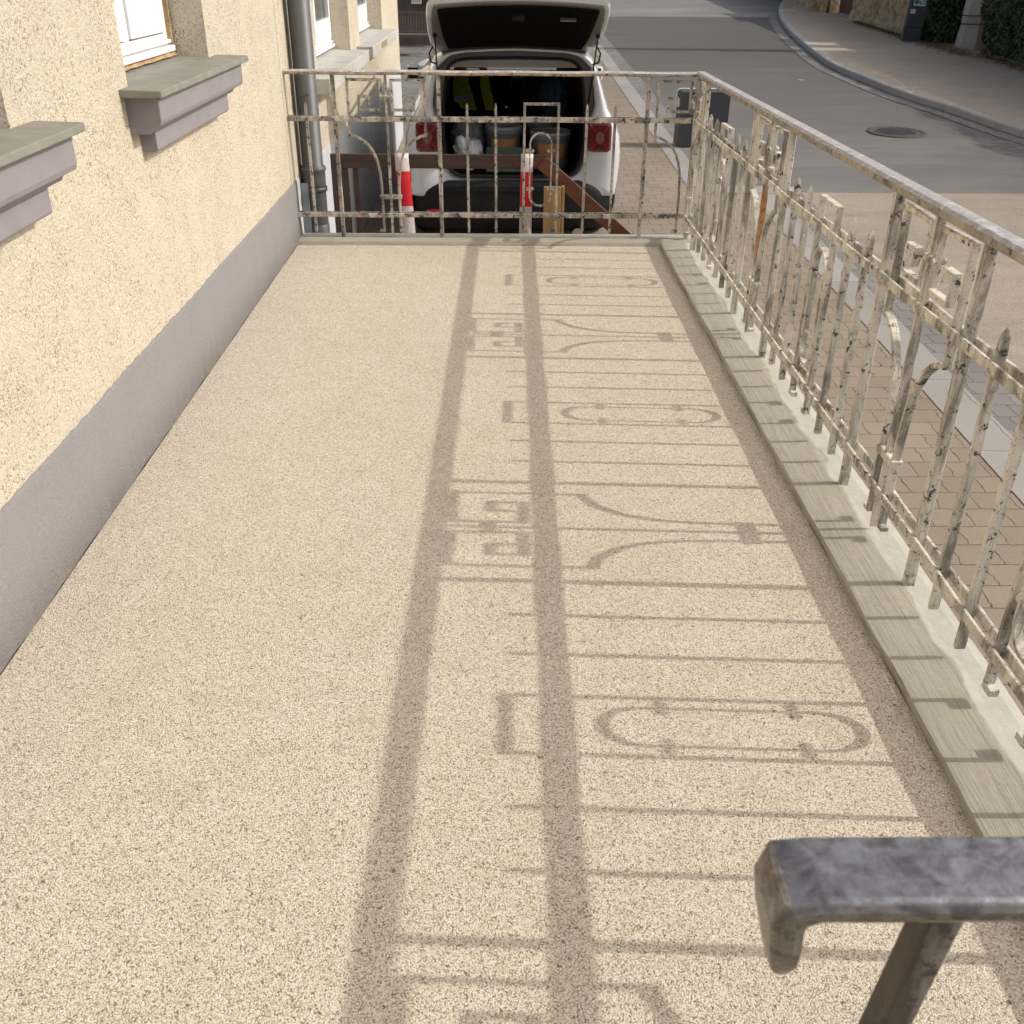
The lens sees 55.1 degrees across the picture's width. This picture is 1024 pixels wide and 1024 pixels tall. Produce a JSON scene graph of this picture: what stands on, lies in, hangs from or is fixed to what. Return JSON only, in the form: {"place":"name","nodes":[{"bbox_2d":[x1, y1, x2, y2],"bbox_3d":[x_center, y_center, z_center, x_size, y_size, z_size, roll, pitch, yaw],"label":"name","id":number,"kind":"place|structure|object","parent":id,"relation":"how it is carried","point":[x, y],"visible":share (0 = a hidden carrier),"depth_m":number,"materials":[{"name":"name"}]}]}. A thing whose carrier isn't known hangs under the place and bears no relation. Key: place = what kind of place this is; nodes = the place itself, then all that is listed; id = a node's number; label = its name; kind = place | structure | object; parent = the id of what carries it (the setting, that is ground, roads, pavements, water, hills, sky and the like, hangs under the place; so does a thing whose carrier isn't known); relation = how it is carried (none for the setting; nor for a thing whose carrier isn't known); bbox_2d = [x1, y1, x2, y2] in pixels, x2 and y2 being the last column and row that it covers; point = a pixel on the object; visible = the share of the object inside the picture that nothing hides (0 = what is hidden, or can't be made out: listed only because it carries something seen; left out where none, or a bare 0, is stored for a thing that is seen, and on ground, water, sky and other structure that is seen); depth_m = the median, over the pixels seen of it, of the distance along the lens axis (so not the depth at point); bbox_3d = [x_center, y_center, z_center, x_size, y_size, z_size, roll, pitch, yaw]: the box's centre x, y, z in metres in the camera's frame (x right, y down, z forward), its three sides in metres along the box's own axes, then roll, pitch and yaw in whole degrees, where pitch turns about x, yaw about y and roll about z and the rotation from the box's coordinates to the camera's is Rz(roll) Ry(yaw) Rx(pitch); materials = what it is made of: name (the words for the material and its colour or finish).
{"place":"outdoors","nodes":[
{"label":"outdoors","id":0,"kind":"place"},
{"bbox_2d":[399,45,432,133],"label":"yard","id":1,"kind":"structure","parent":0,"point":[409,54],"depth_m":19.65,"materials":[{"name":"stone"}]},
{"bbox_2d":[397,0,431,45],"bbox_3d":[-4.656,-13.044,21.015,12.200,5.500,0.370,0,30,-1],"label":"neighbour house","id":2,"kind":"structure","parent":1,"relation":"on","point":[405,6],"depth_m":22.05,"materials":[{"name":"brown"}]},
{"bbox_2d":[398,12,433,49],"bbox_3d":[-2.604,-10.048,20.611,2.040,0.815,0.575,0,30,-1],"label":"fence","id":3,"kind":"object","parent":1,"relation":"on","point":[413,34],"visible":0.13,"depth_m":20.66,"materials":[{"name":"grey metal"}]},
{"bbox_2d":[411,0,775,17],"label":"road beyond","id":4,"kind":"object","parent":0,"point":[701,8],"visible":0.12,"depth_m":31.70,"materials":[{"name":"grey asphalt"}]},
{"bbox_2d":[363,50,1023,714],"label":"pavement","id":5,"kind":"structure","parent":0,"point":[661,180],"depth_m":6.28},
{"bbox_2d":[330,153,630,233],"bbox_3d":[0.091,-2.054,7.275,2.797,1.132,0.070,1,30,0],"label":"board barrier","id":6,"kind":"object","parent":5,"relation":"on","point":[541,163],"visible":0.57,"depth_m":7.03,"materials":[{"name":"brown wood"}]},
{"bbox_2d":[395,153,415,232],"bbox_3d":[-0.763,-2.108,7.234,0.154,1.021,0.072,0,30,-1],"label":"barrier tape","id":7,"kind":"object","parent":6,"relation":"hanging from","point":[408,224],"visible":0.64,"depth_m":7.09,"materials":[{"name":"red plastic"}]},
{"bbox_2d":[519,154,532,233],"bbox_3d":[0.096,-2.107,7.246,0.103,1.021,0.072,0,30,-1],"label":"barrier tape","id":8,"kind":"object","parent":6,"relation":"hanging from","point":[528,221],"visible":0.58,"depth_m":7.11,"materials":[{"name":"plastic"}]},
{"bbox_2d":[405,0,620,233],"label":"parked car","id":9,"kind":"object","parent":5,"relation":"on","point":[544,35],"visible":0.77,"depth_m":8.25,"materials":[{"name":"white paint"}]},
{"bbox_2d":[450,122,485,151],"bbox_3d":[-0.393,-3.374,8.815,0.328,0.331,0.306,0,30,-1],"label":"plastic bag","id":10,"kind":"object","parent":9,"relation":"in","point":[476,130],"visible":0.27,"depth_m":8.69,"materials":[{"name":"grey plastic"}]},
{"bbox_2d":[453,135,483,169],"bbox_3d":[-0.381,-3.167,8.594,0.273,0.280,0.293,0,30,-1],"label":"plastic bag","id":11,"kind":"object","parent":9,"relation":"in","point":[475,146],"visible":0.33,"depth_m":8.47,"materials":[{"name":"white plastic"}]},
{"bbox_2d":[453,67,494,109],"bbox_3d":[-0.371,-4.206,9.725,0.435,0.420,0.050,0,30,-1],"label":"safety vest","id":12,"kind":"object","parent":9,"relation":"hanging from","point":[462,93],"visible":0.73,"depth_m":9.74,"materials":[{"name":"yellow fabric"}]},
{"bbox_2d":[485,123,521,147],"bbox_3d":[-0.077,-3.286,8.763,0.334,0.330,0.332,0,30,-1],"label":"paint bucket","id":13,"kind":"object","parent":9,"relation":"in","point":[508,134],"visible":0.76,"depth_m":8.62,"materials":[{"name":"grey plastic"}]},
{"bbox_2d":[486,147,533,171],"bbox_3d":[-0.020,-3.081,8.577,0.426,0.175,0.178,0,30,-1],"label":"plastic crate","id":14,"kind":"object","parent":9,"relation":"in","point":[503,150],"visible":0.34,"depth_m":8.61,"materials":[{"name":"green plastic"}]},
{"bbox_2d":[525,116,556,147],"bbox_3d":[0.264,-3.463,9.057,0.317,0.330,0.315,0,30,-1],"label":"paint bucket","id":15,"kind":"object","parent":9,"relation":"in","point":[530,126],"visible":0.25,"depth_m":8.92,"materials":[{"name":"grey plastic"}]},
{"bbox_2d":[530,127,570,168],"bbox_3d":[0.339,-3.223,8.689,0.363,0.305,0.361,0,30,-1],"label":"paint bucket","id":16,"kind":"object","parent":9,"relation":"in","point":[541,144],"visible":0.72,"depth_m":8.57,"materials":[{"name":"grey plastic"}]},
{"bbox_2d":[539,77,567,116],"bbox_3d":[0.408,-4.060,9.640,0.286,0.392,0.246,0,30,-1],"label":"backpack","id":17,"kind":"object","parent":9,"relation":"in","point":[553,90],"visible":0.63,"depth_m":9.54,"materials":[{"name":"blue fabric"}]},
{"bbox_2d":[543,186,561,233],"bbox_3d":[0.287,-1.910,7.216,0.125,0.939,0.022,0,30,-1],"label":"pine plank","id":18,"kind":"object","parent":5,"relation":"on","point":[548,224],"visible":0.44,"depth_m":7.05,"materials":[{"name":"brown wood"}]},
{"bbox_2d":[560,185,564,233],"bbox_3d":[0.363,-1.920,7.234,0.017,0.939,0.060,0,30,-1],"label":"pine batten","id":19,"kind":"object","parent":5,"relation":"on","point":[562,207],"visible":0.45,"depth_m":7.06,"materials":[{"name":"brown wood"}]},
{"bbox_2d":[713,186,800,192],"bbox_3d":[2.685,-3.560,10.828,0.960,0.010,0.320,0,30,-1],"label":"pavement corner","id":20,"kind":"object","parent":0,"point":[759,189],"visible":0.2,"depth_m":10.84,"materials":[{"name":"concrete"}]},
{"bbox_2d":[604,17,1023,193],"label":"road","id":21,"kind":"structure","parent":0,"point":[760,59],"depth_m":15.23,"materials":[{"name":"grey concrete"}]},
{"bbox_2d":[600,35,729,185],"bbox_3d":[2.223,-9.144,19.968,0.260,0.633,21.100,0,30,-1],"label":"gutter","id":22,"kind":"object","parent":21,"relation":"on","point":[638,84],"visible":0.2,"depth_m":16.69,"materials":[{"name":"stone"}]},
{"bbox_2d":[673,88,730,146],"bbox_3d":[2.462,-5.106,12.712,0.667,0.692,0.290,0,30,-1],"label":"litter bin","id":23,"kind":"object","parent":21,"relation":"on","point":[719,106],"visible":0.47,"depth_m":12.57,"materials":[{"name":"grey plastic"}]},
{"bbox_2d":[866,126,927,137],"bbox_3d":[5.409,-5.346,13.780,0.820,0.013,0.820,0,31,-1],"label":"manhole cover","id":24,"kind":"object","parent":21,"relation":"on","point":[896,131],"visible":1,"depth_m":13.76,"materials":[{"name":"metal"}]},
{"bbox_2d":[768,0,1023,144],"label":"gutter","id":25,"kind":"object","parent":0,"point":[792,42],"visible":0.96,"depth_m":17.56,"materials":[{"name":"stone"}]},
{"bbox_2d":[784,0,1023,125],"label":"pavement","id":26,"kind":"structure","parent":0,"point":[989,88],"depth_m":19.30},
{"bbox_2d":[818,0,839,12],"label":"gate pier","id":27,"kind":"structure","parent":26,"relation":"on","point":[829,6],"depth_m":29.36,"materials":[{"name":"beige stone"}]},
{"bbox_2d":[848,0,908,33],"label":"rubble wall","id":28,"kind":"structure","parent":26,"relation":"on","point":[890,15],"depth_m":25.50,"materials":[{"name":"beige stone"}]},
{"bbox_2d":[831,0,852,18],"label":"wooden gate","id":29,"kind":"structure","parent":28,"relation":"attached to","point":[845,7],"depth_m":28.67,"materials":[{"name":"brown wood"}]},
{"bbox_2d":[900,0,929,41],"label":"utility cabinet","id":30,"kind":"object","parent":26,"relation":"on","point":[915,16],"visible":0.95,"depth_m":22.71,"materials":[{"name":"black metal"}]},
{"bbox_2d":[849,21,1023,74],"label":"fallen leaves","id":31,"kind":"object","parent":26,"relation":"on","point":[1003,61],"visible":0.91,"depth_m":21.45,"materials":[{"name":"brown plant"}]},
{"bbox_2d":[920,0,963,43],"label":"ivy thicket","id":32,"kind":"object","parent":26,"relation":"on","point":[940,16],"visible":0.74,"depth_m":22.42,"materials":[{"name":"green plant"}]},
{"bbox_2d":[954,0,992,49],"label":"concrete pole","id":33,"kind":"object","parent":26,"relation":"on","point":[969,34],"visible":0.59,"depth_m":21.47,"materials":[{"name":"grey concrete"}]},
{"bbox_2d":[948,0,1001,47],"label":"shrub","id":34,"kind":"object","parent":26,"relation":"on","point":[983,36],"visible":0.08,"depth_m":21.47,"materials":[{"name":"green plant"}]},
{"bbox_2d":[802,193,1023,370],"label":"road","id":35,"kind":"structure","parent":0,"point":[1004,304],"depth_m":9.24,"materials":[{"name":"grey asphalt"}]},
{"bbox_2d":[751,193,1023,502],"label":"kerb slabs","id":36,"kind":"structure","parent":35,"relation":"on","point":[996,444],"depth_m":6.42,"materials":[{"name":"concrete"}]},
{"bbox_2d":[775,193,1022,436],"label":"gutter","id":37,"kind":"object","parent":35,"relation":"on","point":[1007,407],"visible":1,"depth_m":6.79,"materials":[{"name":"stone"}]},
{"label":"ground","id":38,"kind":"structure","parent":0,"visible":0},
{"bbox_2d":[0,0,403,674],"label":"house","id":39,"kind":"structure","parent":38,"relation":"on","point":[152,228],"depth_m":3.44,"materials":[{"name":"beige paint"}]},
{"bbox_2d":[113,0,177,70],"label":"window","id":40,"kind":"structure","parent":39,"relation":"in","point":[144,26],"depth_m":4.03,"materials":[{"name":"white glass"}]},
{"bbox_2d":[301,183,311,232],"bbox_3d":[-1.361,-1.921,6.545,0.047,0.530,0.018,0,30,-1],"label":"metal flashing strip","id":41,"kind":"object","parent":39,"relation":"attached to","point":[306,206],"visible":0.56,"depth_m":6.47,"materials":[{"name":"grey metal"}]},
{"bbox_2d":[287,0,329,232],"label":"downpipe","id":42,"kind":"object","parent":39,"relation":"attached to","point":[300,30],"visible":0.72,"depth_m":6.18,"materials":[{"name":"metal"}]},
{"bbox_2d":[312,0,334,56],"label":"window","id":43,"kind":"structure","parent":39,"relation":"in","point":[320,8],"depth_m":8.09,"materials":[{"name":"white glass"}]},
{"bbox_2d":[357,0,369,31],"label":"window","id":44,"kind":"structure","parent":39,"relation":"in","point":[361,4],"depth_m":10.42,"materials":[{"name":"white glass"}]},
{"bbox_2d":[782,0,805,4],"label":"garden wall","id":45,"kind":"structure","parent":38,"relation":"on","point":[802,2],"depth_m":32.50,"materials":[{"name":"beige stone"}]},
{"bbox_2d":[778,0,1023,137],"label":"kerb","id":46,"kind":"structure","parent":38,"relation":"on","point":[932,102],"depth_m":16.52,"materials":[{"name":"concrete"}]},
{"bbox_2d":[980,0,1023,64],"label":"clipped hedge","id":47,"kind":"object","parent":38,"relation":"on","point":[1007,40],"visible":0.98,"depth_m":20.06,"materials":[{"name":"green plant"}]},
{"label":"road bed","id":48,"kind":"structure","parent":0,"visible":0},
{"bbox_2d":[594,44,707,185],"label":"kerb slabs","id":49,"kind":"structure","parent":48,"relation":"on","point":[636,100],"depth_m":14.71,"materials":[{"name":"concrete"}]},
{"bbox_2d":[804,0,820,10],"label":"stone block","id":50,"kind":"structure","parent":48,"relation":"on","point":[811,5],"depth_m":29.92,"materials":[{"name":"beige stone"}]},
{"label":"terrace base","id":51,"kind":"structure","parent":0,"visible":0},
{"bbox_2d":[297,233,696,246],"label":"terrace kerb end","id":52,"kind":"structure","parent":51,"relation":"on","point":[482,239],"depth_m":6.38,"materials":[{"name":"grey concrete"}]},
{"bbox_2d":[282,69,697,237],"bbox_3d":[-0.123,-2.233,6.183,2.578,1.010,0.055,0,30,-1],"label":"end railing","id":53,"kind":"object","parent":52,"relation":"on","point":[646,120],"visible":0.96,"depth_m":6.09,"materials":[{"name":"beige metal"}]},
{"bbox_2d":[423,233,690,234],"bbox_3d":[-0.083,-1.793,6.601,2.600,0.152,0.036,0,30,-1],"label":"terrace flashing","id":54,"kind":"object","parent":52,"relation":"attached to","point":[481,233],"visible":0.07,"depth_m":6.58,"materials":[{"name":"grey metal"}]},
{"bbox_2d":[0,245,1023,1023],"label":"terrace floor","id":55,"kind":"structure","parent":51,"relation":"on","point":[444,635],"depth_m":2.49,"materials":[{"name":"stone"}]},
{"bbox_2d":[754,837,1023,1023],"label":"gate railing","id":56,"kind":"object","parent":55,"relation":"on","point":[932,894],"visible":1,"depth_m":0.75,"materials":[{"name":"metal"}]},
{"bbox_2d":[660,243,1023,836],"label":"ledge","id":57,"kind":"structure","parent":51,"relation":"on","point":[968,727],"depth_m":2.88,"materials":[{"name":"grey concrete"}]},
{"bbox_2d":[682,71,1023,748],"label":"side railing","id":58,"kind":"object","parent":57,"relation":"on","point":[901,254],"visible":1,"depth_m":3.07,"materials":[{"name":"beige metal"}]}
]}

